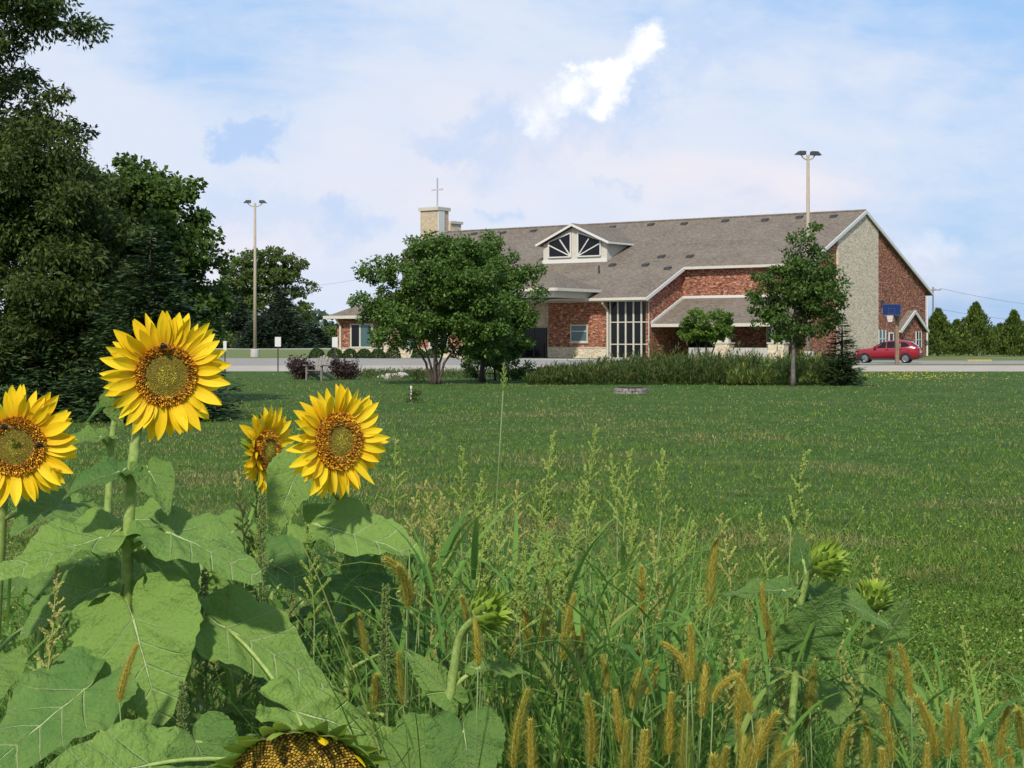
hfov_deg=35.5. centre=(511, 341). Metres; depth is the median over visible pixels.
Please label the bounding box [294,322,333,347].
spruce
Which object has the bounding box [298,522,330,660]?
barnyard grass plant
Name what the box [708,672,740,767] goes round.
foxtail plant
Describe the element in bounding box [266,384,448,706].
sunflower
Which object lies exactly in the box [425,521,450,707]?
barnyard grass plant
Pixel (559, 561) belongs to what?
barnyard grass plant
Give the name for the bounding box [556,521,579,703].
barnyard grass plant
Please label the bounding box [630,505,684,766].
barnyard grass plant
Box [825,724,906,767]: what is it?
barnyard grass plant
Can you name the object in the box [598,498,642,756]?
barnyard grass plant
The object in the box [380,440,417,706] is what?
barnyard grass plant
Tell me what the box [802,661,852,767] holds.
barnyard grass plant
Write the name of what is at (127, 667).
foxtail plant
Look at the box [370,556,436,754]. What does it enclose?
foxtail plant
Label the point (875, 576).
barnyard grass plant
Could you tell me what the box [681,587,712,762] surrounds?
barnyard grass plant
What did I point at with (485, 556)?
barnyard grass plant
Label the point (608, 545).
barnyard grass plant
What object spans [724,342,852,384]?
bush
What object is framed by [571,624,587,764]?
foxtail plant
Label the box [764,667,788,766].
barnyard grass plant
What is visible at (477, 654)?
foxtail plant
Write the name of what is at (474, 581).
barnyard grass plant
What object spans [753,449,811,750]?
barnyard grass plant
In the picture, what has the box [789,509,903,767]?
barnyard grass plant
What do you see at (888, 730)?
foxtail plant
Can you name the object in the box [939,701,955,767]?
foxtail plant
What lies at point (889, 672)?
foxtail plant
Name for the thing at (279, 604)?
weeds
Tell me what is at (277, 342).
parking sign
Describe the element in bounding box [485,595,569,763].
barnyard grass plant
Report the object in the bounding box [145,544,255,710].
sunflower stalk
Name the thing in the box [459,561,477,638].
barnyard grass plant
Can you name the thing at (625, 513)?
barnyard grass plant
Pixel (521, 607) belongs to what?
barnyard grass plant
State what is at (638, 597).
barnyard grass plant
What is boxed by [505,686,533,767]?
foxtail plant
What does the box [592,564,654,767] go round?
foxtail plant
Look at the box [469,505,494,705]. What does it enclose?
barnyard grass plant
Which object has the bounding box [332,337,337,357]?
parking sign
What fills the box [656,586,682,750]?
barnyard grass plant
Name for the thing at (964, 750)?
foxtail plant
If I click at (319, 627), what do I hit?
weed
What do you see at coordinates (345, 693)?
weed
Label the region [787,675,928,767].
barnyard grass plant
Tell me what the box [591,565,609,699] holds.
barnyard grass plant
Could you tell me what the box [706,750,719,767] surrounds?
foxtail plant
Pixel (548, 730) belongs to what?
barnyard grass plant
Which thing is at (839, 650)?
barnyard grass plant
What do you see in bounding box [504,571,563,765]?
barnyard grass plant
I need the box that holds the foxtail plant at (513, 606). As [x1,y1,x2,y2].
[497,604,514,767]
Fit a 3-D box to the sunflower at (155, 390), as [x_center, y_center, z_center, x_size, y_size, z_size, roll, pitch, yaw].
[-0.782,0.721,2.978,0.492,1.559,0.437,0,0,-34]
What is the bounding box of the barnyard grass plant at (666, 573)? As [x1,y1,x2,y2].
[597,553,672,688]
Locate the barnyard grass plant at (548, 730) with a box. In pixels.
[519,558,611,767]
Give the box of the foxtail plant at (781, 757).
[770,746,798,767]
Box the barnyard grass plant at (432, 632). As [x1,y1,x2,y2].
[425,621,437,708]
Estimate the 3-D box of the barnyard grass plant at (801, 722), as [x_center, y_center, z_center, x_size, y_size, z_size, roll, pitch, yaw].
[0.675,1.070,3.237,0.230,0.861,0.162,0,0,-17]
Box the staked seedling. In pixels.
[402,386,424,402]
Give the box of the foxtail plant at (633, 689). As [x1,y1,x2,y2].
[612,659,650,767]
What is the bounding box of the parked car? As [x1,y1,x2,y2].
[853,340,922,362]
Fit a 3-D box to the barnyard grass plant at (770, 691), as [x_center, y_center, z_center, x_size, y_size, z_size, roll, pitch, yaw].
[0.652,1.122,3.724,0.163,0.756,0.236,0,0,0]
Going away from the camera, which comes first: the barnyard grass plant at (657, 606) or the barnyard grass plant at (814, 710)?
the barnyard grass plant at (657, 606)
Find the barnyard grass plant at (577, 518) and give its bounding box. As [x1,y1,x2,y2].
[559,506,584,753]
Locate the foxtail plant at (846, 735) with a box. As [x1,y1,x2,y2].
[834,724,853,767]
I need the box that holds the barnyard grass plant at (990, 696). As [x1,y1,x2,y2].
[972,671,1000,767]
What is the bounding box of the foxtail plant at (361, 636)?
[356,611,370,765]
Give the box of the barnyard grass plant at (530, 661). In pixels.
[518,604,543,713]
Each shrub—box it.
[284,353,317,379]
[328,354,363,378]
[458,353,536,379]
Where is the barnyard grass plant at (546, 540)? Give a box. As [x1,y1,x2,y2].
[532,520,628,726]
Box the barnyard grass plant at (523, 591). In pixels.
[522,555,574,757]
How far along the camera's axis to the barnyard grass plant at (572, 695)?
3.69 m
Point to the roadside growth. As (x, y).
(386, 370)
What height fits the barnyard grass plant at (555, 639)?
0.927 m
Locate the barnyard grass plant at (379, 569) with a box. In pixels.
[336,504,386,723]
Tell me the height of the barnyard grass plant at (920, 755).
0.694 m
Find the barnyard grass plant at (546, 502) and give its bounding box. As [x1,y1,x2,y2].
[519,430,580,736]
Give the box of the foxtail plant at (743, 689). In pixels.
[729,669,757,741]
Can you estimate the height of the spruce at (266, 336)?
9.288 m
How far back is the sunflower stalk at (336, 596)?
3.89 m
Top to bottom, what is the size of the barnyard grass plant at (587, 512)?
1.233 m
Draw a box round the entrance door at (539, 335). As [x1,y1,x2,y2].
[521,328,546,357]
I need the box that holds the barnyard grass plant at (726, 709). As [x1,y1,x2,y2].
[715,647,736,736]
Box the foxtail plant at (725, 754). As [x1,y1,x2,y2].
[718,743,730,767]
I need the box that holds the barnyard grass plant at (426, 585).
[409,534,438,708]
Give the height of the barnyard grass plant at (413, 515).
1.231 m
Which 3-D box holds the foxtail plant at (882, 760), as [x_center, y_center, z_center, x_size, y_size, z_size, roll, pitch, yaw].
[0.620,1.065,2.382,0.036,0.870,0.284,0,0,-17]
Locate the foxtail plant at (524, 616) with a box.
[508,600,536,767]
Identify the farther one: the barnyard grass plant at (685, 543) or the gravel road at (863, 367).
the gravel road at (863, 367)
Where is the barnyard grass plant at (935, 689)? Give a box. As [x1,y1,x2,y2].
[918,660,945,759]
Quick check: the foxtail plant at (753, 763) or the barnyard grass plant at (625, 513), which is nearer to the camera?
the foxtail plant at (753, 763)
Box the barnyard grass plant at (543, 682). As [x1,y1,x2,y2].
[535,641,563,767]
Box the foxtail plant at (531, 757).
[523,716,537,767]
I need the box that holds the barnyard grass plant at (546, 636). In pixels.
[434,586,555,712]
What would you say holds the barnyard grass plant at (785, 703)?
on the lawn at (540, 393)
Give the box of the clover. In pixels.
[1,388,1023,765]
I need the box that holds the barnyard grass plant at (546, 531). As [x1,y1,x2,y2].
[529,511,584,712]
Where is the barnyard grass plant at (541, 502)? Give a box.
[525,478,559,747]
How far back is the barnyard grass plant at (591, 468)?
3.71 m
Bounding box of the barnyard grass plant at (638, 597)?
[630,565,650,673]
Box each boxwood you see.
[308,348,325,357]
[327,348,342,357]
[342,348,357,357]
[356,348,370,357]
[370,348,385,357]
[385,347,400,357]
[411,348,425,357]
[425,348,439,357]
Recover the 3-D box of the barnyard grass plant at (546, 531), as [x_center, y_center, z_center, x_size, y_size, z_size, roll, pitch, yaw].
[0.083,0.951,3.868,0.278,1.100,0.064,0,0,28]
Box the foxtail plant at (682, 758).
[674,715,692,767]
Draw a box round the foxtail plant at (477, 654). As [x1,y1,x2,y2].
[470,616,484,767]
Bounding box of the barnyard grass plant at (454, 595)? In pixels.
[402,573,464,711]
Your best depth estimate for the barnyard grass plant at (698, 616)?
3.06 m
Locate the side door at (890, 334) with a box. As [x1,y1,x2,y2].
[888,332,893,340]
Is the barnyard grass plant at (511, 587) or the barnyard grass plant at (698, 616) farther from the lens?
the barnyard grass plant at (511, 587)
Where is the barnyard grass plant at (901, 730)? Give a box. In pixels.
[900,688,913,754]
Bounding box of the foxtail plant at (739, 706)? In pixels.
[729,658,749,767]
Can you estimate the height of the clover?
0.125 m
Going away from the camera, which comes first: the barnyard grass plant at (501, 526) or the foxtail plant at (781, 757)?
the foxtail plant at (781, 757)
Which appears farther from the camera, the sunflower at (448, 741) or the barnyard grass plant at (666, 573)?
the barnyard grass plant at (666, 573)
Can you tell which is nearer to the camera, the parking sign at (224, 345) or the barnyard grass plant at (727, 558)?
the barnyard grass plant at (727, 558)
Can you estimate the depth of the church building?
149.46 m
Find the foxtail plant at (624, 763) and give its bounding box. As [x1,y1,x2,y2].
[615,718,633,767]
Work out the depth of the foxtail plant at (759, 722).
2.62 m
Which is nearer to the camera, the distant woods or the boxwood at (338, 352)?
the boxwood at (338, 352)
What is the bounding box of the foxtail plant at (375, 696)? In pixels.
[367,672,381,767]
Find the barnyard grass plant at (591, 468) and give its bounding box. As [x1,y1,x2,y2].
[576,423,642,668]
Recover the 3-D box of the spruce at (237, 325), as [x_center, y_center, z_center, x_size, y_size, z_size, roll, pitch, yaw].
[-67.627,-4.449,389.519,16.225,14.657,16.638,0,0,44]
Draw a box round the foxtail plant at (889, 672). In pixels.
[844,645,898,767]
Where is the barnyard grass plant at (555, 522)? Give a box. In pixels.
[526,513,557,710]
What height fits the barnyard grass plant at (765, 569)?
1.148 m
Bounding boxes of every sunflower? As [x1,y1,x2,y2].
[0,310,261,767]
[0,384,93,754]
[9,382,171,731]
[45,584,391,767]
[198,404,334,727]
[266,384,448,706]
[378,581,543,767]
[718,530,892,767]
[816,575,919,766]
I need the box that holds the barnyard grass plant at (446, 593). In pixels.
[439,567,505,680]
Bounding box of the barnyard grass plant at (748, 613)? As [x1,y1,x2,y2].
[709,599,754,687]
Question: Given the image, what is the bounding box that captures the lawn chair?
[303,355,333,380]
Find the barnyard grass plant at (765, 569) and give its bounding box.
[755,512,782,704]
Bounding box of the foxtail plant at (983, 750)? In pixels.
[975,737,996,767]
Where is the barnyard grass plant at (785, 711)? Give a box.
[702,688,798,767]
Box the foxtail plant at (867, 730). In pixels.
[859,710,874,767]
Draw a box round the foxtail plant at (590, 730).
[581,689,601,767]
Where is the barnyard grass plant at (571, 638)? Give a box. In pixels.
[563,603,585,765]
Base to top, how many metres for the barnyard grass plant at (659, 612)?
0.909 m
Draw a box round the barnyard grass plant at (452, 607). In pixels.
[408,584,462,650]
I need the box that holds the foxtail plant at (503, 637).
[501,626,509,717]
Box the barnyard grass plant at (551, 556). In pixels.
[542,545,562,766]
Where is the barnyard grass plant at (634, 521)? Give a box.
[607,504,645,757]
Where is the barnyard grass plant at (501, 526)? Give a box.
[479,495,581,766]
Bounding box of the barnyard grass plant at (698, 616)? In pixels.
[620,582,770,767]
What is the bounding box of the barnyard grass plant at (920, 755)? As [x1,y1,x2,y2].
[913,716,923,766]
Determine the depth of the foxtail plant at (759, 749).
2.43 m
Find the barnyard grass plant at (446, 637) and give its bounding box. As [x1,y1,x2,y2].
[443,611,449,656]
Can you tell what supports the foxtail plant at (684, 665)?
on the lawn at (540, 393)
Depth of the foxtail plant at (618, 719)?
2.51 m
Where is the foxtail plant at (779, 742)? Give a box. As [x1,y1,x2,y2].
[769,731,877,767]
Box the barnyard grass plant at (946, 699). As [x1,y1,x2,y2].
[938,698,948,760]
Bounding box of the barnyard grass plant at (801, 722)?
[798,671,808,767]
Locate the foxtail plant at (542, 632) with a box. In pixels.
[535,607,550,767]
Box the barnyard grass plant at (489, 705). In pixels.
[485,638,501,715]
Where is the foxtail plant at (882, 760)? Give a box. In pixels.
[875,747,889,767]
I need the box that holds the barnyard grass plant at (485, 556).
[369,500,538,765]
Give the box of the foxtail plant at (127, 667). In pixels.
[113,642,139,720]
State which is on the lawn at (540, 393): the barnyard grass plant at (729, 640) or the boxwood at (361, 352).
the barnyard grass plant at (729, 640)
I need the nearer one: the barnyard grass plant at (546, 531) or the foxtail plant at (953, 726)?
the foxtail plant at (953, 726)
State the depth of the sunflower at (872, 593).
3.12 m
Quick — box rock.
[393,372,408,377]
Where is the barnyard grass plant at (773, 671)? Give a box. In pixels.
[768,659,803,737]
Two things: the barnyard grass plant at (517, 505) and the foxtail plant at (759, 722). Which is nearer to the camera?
the foxtail plant at (759, 722)
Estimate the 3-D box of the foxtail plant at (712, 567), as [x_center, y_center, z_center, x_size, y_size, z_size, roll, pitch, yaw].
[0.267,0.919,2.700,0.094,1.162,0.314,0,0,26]
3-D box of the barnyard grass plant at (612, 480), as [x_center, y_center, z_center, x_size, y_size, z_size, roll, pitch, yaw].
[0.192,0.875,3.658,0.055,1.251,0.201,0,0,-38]
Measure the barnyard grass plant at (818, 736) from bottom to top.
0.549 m
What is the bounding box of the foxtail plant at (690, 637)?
[633,620,698,767]
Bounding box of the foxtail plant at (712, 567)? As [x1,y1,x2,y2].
[663,537,720,767]
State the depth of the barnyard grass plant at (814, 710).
3.68 m
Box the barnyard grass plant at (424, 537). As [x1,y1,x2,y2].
[398,499,432,625]
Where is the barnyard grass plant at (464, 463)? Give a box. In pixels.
[428,445,475,703]
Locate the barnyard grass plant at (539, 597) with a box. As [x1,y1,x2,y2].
[529,575,550,750]
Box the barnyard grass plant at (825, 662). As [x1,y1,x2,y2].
[813,660,827,767]
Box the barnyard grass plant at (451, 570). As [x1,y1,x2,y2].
[443,564,457,625]
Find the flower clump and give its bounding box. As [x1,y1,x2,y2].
[403,369,427,382]
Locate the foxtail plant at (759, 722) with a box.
[746,715,763,767]
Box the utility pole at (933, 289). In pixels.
[932,287,940,345]
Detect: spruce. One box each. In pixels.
[218,295,252,347]
[231,313,289,348]
[259,285,325,347]
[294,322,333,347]
[811,315,874,385]
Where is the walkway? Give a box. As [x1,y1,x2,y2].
[425,358,776,360]
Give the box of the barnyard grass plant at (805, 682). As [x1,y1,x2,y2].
[789,659,816,743]
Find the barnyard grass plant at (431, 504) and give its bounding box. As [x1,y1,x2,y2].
[423,480,444,713]
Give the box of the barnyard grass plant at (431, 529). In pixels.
[314,490,445,711]
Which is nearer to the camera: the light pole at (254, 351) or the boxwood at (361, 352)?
the boxwood at (361, 352)
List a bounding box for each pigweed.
[166,569,250,729]
[176,680,189,731]
[208,493,268,737]
[355,583,395,725]
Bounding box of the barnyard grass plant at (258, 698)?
[246,480,273,731]
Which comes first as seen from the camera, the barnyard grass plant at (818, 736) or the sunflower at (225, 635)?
the sunflower at (225, 635)
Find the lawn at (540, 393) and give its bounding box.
[0,371,1023,754]
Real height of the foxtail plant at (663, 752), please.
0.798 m
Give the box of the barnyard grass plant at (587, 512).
[527,464,600,734]
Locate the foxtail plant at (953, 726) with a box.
[947,696,963,767]
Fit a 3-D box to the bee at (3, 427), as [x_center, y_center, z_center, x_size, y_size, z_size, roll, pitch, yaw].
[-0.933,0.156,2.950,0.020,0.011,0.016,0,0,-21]
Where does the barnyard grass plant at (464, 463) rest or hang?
on the lawn at (540, 393)
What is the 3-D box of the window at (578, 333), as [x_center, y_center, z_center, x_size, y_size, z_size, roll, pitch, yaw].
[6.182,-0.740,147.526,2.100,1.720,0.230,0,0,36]
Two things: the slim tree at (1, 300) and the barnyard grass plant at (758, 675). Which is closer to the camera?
the barnyard grass plant at (758, 675)
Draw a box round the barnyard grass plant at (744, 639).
[734,617,755,672]
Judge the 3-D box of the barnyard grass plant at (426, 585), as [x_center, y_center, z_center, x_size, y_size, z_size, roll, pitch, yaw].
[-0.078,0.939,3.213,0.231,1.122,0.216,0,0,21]
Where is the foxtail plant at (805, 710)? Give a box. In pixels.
[770,694,809,767]
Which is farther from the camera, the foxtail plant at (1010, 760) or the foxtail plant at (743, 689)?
the foxtail plant at (1010, 760)
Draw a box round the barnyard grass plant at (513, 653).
[495,620,521,767]
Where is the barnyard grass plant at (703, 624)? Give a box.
[702,586,711,712]
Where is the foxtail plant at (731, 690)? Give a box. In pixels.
[724,682,736,767]
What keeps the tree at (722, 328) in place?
on the lawn at (540, 393)
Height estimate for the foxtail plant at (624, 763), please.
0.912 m
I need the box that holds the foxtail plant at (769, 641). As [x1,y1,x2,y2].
[760,602,774,767]
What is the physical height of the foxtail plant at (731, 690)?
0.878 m
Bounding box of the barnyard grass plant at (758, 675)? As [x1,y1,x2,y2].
[756,642,816,767]
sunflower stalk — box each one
[1,576,44,767]
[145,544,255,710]
[173,649,264,737]
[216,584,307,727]
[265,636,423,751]
[270,592,377,664]
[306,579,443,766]
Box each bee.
[0,424,11,429]
[35,442,46,447]
[159,343,167,348]
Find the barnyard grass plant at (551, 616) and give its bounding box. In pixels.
[539,585,610,767]
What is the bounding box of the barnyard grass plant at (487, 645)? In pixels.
[481,633,492,706]
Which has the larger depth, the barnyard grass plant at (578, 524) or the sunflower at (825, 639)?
the barnyard grass plant at (578, 524)
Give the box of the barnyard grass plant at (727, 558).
[690,513,738,765]
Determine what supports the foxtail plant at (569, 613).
on the lawn at (540, 393)
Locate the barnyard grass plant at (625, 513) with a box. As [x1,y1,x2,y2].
[577,448,638,748]
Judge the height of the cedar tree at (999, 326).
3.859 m
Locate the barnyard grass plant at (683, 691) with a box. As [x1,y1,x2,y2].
[677,652,720,766]
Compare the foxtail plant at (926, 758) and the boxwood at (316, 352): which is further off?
the boxwood at (316, 352)
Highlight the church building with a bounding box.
[323,178,933,359]
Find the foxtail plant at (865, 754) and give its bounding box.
[857,736,873,767]
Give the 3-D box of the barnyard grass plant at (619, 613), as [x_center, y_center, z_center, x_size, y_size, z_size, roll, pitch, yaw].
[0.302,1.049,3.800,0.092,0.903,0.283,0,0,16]
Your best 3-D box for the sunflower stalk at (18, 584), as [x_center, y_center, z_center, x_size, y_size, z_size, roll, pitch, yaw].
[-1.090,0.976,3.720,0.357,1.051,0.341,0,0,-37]
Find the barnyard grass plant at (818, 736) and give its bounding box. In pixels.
[811,714,821,765]
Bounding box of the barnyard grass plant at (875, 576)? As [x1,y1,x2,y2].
[862,555,931,723]
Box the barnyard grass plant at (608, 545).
[586,534,612,687]
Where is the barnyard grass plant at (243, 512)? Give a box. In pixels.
[233,471,261,730]
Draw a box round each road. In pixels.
[215,348,330,348]
[226,365,1023,370]
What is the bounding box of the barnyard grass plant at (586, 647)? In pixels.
[572,612,603,763]
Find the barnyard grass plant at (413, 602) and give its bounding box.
[400,562,423,716]
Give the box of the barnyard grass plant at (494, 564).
[489,553,503,765]
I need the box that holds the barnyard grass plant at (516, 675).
[503,620,528,710]
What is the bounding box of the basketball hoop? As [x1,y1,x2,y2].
[882,304,900,363]
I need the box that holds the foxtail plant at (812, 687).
[804,657,819,767]
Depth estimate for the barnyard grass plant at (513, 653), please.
3.02 m
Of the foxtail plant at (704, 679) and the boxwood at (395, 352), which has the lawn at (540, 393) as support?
the foxtail plant at (704, 679)
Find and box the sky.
[0,0,1023,328]
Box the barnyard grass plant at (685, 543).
[670,520,720,758]
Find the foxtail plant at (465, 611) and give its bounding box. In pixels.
[459,593,470,724]
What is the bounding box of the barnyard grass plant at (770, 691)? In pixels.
[757,661,807,761]
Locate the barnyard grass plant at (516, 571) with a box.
[506,556,525,692]
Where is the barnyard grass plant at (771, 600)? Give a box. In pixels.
[751,594,776,683]
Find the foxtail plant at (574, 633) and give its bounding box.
[563,604,588,767]
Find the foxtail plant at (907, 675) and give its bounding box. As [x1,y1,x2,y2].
[896,642,916,767]
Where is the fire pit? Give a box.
[614,387,647,393]
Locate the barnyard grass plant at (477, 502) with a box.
[405,471,485,714]
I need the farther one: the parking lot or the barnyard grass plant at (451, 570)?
the parking lot
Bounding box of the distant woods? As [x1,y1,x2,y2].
[0,303,1023,345]
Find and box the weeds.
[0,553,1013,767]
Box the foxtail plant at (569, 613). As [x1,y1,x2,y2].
[552,592,578,760]
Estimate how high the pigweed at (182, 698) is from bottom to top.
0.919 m
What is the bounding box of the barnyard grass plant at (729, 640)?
[715,601,738,767]
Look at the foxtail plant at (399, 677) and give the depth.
3.01 m
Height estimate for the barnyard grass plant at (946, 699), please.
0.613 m
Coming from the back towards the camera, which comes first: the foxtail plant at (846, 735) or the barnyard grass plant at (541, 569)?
the barnyard grass plant at (541, 569)
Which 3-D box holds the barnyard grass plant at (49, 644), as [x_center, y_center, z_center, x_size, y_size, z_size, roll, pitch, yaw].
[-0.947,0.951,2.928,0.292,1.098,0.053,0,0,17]
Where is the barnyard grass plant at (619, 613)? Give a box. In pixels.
[612,601,664,759]
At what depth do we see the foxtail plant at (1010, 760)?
2.81 m
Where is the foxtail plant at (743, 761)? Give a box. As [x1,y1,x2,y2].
[734,732,751,767]
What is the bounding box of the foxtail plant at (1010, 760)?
[1004,746,1017,767]
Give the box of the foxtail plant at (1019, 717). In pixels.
[1011,704,1023,767]
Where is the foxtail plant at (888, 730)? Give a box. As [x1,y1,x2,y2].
[877,703,897,767]
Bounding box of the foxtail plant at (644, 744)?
[633,727,652,767]
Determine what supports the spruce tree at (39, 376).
on the lawn at (540, 393)
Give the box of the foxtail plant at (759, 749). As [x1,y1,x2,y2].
[751,708,783,767]
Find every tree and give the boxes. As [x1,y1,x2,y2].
[0,0,157,387]
[0,258,27,378]
[0,259,106,418]
[46,226,262,423]
[55,151,240,365]
[205,245,322,327]
[213,330,244,347]
[318,323,336,347]
[346,229,524,383]
[457,229,551,381]
[676,307,735,355]
[744,220,853,385]
[928,307,967,355]
[939,319,973,354]
[950,301,1001,355]
[986,322,1002,354]
[990,309,1023,355]
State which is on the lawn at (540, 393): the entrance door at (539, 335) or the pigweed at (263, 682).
the pigweed at (263, 682)
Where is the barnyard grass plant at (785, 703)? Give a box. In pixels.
[777,677,804,763]
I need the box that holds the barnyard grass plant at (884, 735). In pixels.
[861,677,893,762]
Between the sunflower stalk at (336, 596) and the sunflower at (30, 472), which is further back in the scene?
the sunflower stalk at (336, 596)
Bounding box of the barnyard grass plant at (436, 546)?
[367,495,478,716]
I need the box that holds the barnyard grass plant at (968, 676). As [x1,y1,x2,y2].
[959,625,985,725]
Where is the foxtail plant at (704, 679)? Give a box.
[695,660,712,767]
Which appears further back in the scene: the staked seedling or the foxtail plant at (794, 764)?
the staked seedling
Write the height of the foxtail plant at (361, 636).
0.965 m
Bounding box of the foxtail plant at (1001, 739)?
[992,703,1012,767]
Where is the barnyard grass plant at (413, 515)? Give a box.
[360,483,419,716]
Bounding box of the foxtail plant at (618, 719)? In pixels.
[611,688,624,749]
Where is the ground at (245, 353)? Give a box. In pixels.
[76,347,1023,364]
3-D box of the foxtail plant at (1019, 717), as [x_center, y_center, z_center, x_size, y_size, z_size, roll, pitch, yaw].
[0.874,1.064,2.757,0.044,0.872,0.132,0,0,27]
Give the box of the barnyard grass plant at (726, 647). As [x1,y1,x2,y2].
[714,623,739,761]
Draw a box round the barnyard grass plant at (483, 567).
[467,518,498,707]
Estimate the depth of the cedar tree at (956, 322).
184.54 m
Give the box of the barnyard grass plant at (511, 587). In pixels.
[508,564,525,715]
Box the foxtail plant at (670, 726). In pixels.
[660,691,678,767]
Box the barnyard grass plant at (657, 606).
[647,528,670,766]
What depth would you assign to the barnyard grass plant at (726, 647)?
3.10 m
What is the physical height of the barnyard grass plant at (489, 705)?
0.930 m
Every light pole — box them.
[244,200,266,356]
[794,151,821,357]
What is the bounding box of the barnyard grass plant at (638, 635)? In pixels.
[627,568,650,762]
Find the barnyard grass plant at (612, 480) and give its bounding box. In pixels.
[588,452,621,657]
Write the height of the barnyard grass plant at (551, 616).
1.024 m
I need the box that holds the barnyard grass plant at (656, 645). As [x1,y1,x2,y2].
[641,627,666,764]
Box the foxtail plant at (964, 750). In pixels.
[957,713,972,767]
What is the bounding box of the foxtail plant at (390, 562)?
[382,553,418,713]
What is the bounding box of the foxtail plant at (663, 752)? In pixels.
[657,719,667,767]
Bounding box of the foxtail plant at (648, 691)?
[636,659,667,766]
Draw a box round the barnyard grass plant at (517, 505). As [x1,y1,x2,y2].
[506,479,587,662]
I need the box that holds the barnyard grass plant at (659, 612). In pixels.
[651,570,671,713]
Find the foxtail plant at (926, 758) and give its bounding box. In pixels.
[920,741,933,767]
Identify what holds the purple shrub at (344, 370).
on the lawn at (540, 393)
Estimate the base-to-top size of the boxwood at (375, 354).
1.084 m
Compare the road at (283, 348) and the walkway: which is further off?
the road at (283, 348)
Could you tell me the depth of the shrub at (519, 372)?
62.65 m
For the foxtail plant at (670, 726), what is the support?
on the lawn at (540, 393)
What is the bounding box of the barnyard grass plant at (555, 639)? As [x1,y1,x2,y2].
[542,602,563,733]
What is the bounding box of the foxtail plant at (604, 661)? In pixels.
[598,653,612,766]
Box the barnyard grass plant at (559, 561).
[553,555,589,767]
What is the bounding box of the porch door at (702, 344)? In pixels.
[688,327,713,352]
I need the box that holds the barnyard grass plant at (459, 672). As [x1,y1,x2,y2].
[449,661,466,702]
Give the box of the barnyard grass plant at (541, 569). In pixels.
[527,524,552,754]
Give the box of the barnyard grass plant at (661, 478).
[644,448,685,678]
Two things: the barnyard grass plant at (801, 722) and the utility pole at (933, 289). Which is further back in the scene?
the utility pole at (933, 289)
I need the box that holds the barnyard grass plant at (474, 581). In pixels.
[443,480,487,688]
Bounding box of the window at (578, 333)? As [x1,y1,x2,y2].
[569,325,588,342]
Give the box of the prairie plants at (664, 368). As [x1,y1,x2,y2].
[521,339,762,383]
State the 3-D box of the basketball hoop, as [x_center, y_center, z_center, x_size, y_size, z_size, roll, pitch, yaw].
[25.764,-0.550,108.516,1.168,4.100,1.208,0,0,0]
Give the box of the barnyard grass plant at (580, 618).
[574,595,587,742]
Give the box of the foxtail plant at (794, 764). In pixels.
[785,741,803,767]
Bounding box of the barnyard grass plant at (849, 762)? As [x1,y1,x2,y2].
[843,669,861,767]
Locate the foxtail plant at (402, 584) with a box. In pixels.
[393,561,414,713]
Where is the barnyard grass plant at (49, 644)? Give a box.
[34,565,66,767]
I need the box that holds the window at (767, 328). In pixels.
[766,327,788,348]
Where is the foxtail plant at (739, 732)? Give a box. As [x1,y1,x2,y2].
[733,720,747,767]
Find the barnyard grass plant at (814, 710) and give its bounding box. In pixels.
[812,668,825,764]
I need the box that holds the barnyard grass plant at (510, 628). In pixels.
[509,575,573,767]
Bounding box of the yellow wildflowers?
[864,370,1020,382]
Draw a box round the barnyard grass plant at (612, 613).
[528,561,623,767]
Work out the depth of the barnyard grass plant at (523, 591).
3.92 m
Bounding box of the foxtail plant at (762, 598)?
[755,581,769,767]
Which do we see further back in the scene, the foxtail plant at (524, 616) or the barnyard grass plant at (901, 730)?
the barnyard grass plant at (901, 730)
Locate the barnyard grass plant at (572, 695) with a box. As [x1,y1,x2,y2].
[566,651,585,766]
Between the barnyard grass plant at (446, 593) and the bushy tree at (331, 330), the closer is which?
the barnyard grass plant at (446, 593)
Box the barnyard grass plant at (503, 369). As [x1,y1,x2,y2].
[483,362,555,700]
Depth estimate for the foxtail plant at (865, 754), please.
2.55 m
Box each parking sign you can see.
[223,341,226,371]
[275,337,280,371]
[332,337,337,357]
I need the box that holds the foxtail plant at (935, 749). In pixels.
[881,692,943,767]
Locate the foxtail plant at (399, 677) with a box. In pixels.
[349,645,407,723]
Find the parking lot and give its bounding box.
[76,358,1023,364]
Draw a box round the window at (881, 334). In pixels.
[878,330,885,343]
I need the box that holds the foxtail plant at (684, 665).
[659,638,695,767]
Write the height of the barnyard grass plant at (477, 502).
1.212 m
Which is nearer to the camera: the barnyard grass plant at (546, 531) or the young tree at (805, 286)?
the barnyard grass plant at (546, 531)
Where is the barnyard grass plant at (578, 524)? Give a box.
[568,490,585,727]
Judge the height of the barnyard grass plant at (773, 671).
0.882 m
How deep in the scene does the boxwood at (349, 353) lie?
147.58 m
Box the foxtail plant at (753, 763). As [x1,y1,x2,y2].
[747,727,763,767]
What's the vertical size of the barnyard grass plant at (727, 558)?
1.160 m
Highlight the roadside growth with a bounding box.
[361,366,536,379]
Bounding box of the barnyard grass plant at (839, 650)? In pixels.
[836,632,848,760]
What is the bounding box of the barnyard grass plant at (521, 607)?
[438,541,539,767]
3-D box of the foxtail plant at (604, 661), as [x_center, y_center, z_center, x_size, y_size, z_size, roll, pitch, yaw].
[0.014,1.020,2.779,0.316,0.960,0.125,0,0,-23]

